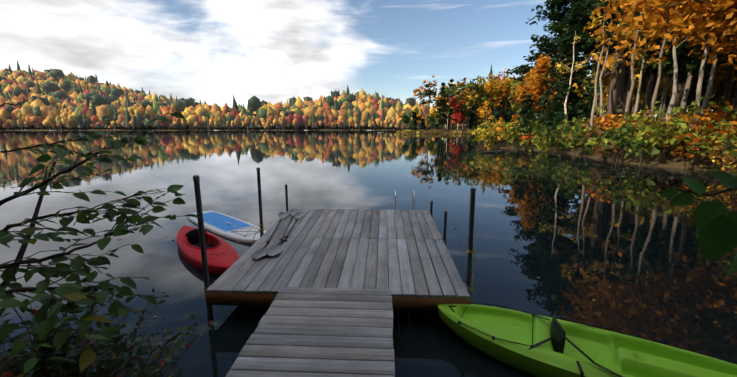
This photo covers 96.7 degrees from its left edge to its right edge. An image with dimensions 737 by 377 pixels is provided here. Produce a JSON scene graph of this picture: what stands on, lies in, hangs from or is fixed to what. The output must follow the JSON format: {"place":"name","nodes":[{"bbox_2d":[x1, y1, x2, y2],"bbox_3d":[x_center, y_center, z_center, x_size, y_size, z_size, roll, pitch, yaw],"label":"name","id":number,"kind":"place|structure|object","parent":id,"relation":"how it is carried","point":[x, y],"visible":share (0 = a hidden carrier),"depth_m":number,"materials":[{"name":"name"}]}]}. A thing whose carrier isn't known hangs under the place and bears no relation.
{"place":"outdoors","nodes":[
{"label":"outdoors","id":0,"kind":"place"},
{"bbox_2d":[226,287,394,376],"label":"dock walkway boards","id":1,"kind":"object","parent":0,"point":[320,332],"visible":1,"depth_m":2.85,"materials":[{"name":"grey wood"}]},
{"bbox_2d":[0,0,712,118],"label":"sky","id":2,"kind":"structure","parent":0,"point":[209,51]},
{"bbox_2d":[0,130,736,376],"bbox_3d":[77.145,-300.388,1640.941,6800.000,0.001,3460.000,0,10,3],"label":"lake water","id":3,"kind":"structure","parent":0,"point":[633,275],"depth_m":7.76,"materials":[{"name":"blue liquid"}]},
{"bbox_2d":[25,126,260,130],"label":"shore cabin docks","id":4,"kind":"object","parent":3,"relation":"in","point":[180,127],"visible":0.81,"depth_m":331.14,"materials":[{"name":"paint"}]},
{"bbox_2d":[177,224,238,275],"bbox_3d":[-2.947,1.083,5.918,0.737,0.483,3.034,-9,14,-41],"label":"red kayak","id":5,"kind":"object","parent":3,"relation":"on","point":[222,256],"visible":0.83,"depth_m":5.53,"materials":[{"name":"plastic"}]},
{"bbox_2d":[188,211,266,243],"bbox_3d":[-3.173,0.950,7.467,3.300,0.390,0.808,9,14,41],"label":"paddle board","id":6,"kind":"object","parent":3,"relation":"in","point":[227,226],"visible":0.73,"depth_m":7.23,"materials":[{"name":"plastic"}]},
{"bbox_2d":[193,167,475,316],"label":"dock posts","id":7,"kind":"object","parent":3,"relation":"in","point":[467,284],"visible":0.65,"depth_m":3.83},
{"bbox_2d":[206,211,470,310],"bbox_3d":[-0.289,0.924,5.409,3.006,0.247,3.487,0,10,3],"label":"dock frame","id":8,"kind":"object","parent":7,"relation":"attached to","point":[398,303],"visible":0.06,"depth_m":3.73,"materials":[{"name":"brown wood"}]},
{"bbox_2d":[206,208,469,298],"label":"dock platform boards","id":9,"kind":"object","parent":8,"relation":"on","point":[326,248],"visible":0.88,"depth_m":4.59,"materials":[{"name":"grey wood"}]},
{"bbox_2d":[251,209,304,258],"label":"paddles","id":10,"kind":"object","parent":9,"relation":"on","point":[265,251],"visible":0.98,"depth_m":5.21,"materials":[{"name":"plastic"}]},
{"bbox_2d":[394,191,415,212],"bbox_3d":[0.765,0.889,7.105,0.460,1.719,0.442,0,10,3],"label":"dock ladder","id":11,"kind":"object","parent":8,"relation":"attached to","point":[413,199],"visible":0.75,"depth_m":6.85,"materials":[{"name":"silver metal"}]},
{"bbox_2d":[252,224,475,302],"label":"dock ropes","id":12,"kind":"object","parent":7,"relation":"attached to","point":[467,252],"visible":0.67,"depth_m":3.87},
{"bbox_2d":[77,193,736,316],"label":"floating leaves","id":13,"kind":"object","parent":3,"relation":"on","point":[453,223],"visible":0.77,"depth_m":6.51,"materials":[{"name":"orange plant"}]},
{"bbox_2d":[437,303,736,376],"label":"green kayak","id":14,"kind":"object","parent":3,"relation":"on","point":[535,345],"visible":0.98,"depth_m":3.05,"materials":[{"name":"plastic"}]},
{"bbox_2d":[0,108,736,171],"bbox_3d":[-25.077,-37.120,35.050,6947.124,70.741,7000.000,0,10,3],"label":"terrain","id":15,"kind":"structure","parent":0,"point":[659,159],"depth_m":30.58,"materials":[{"name":"brown soil"}]},
{"bbox_2d":[0,122,434,129],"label":"tree trunks","id":16,"kind":"object","parent":15,"relation":"on","point":[196,128],"visible":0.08,"depth_m":334.73,"materials":[{"name":"brown plant"}]},
{"bbox_2d":[0,61,523,129],"bbox_3d":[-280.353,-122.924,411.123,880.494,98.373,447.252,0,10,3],"label":"forest trees","id":17,"kind":"object","parent":15,"relation":"on","point":[59,98],"visible":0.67,"depth_m":347.02,"materials":[{"name":"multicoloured plant"}]},
{"bbox_2d":[0,100,736,376],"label":"foliage","id":18,"kind":"object","parent":15,"relation":"on","point":[715,221],"depth_m":1.72,"materials":[{"name":"green plant"}]},
{"bbox_2d":[378,60,719,133],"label":"autumn trees","id":19,"kind":"object","parent":15,"relation":"on","point":[492,91],"depth_m":136.36,"materials":[{"name":"orange plant"}]},
{"bbox_2d":[465,0,736,192],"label":"shore trees","id":20,"kind":"object","parent":15,"relation":"on","point":[608,135],"depth_m":27.49,"materials":[{"name":"plant"}]}
]}

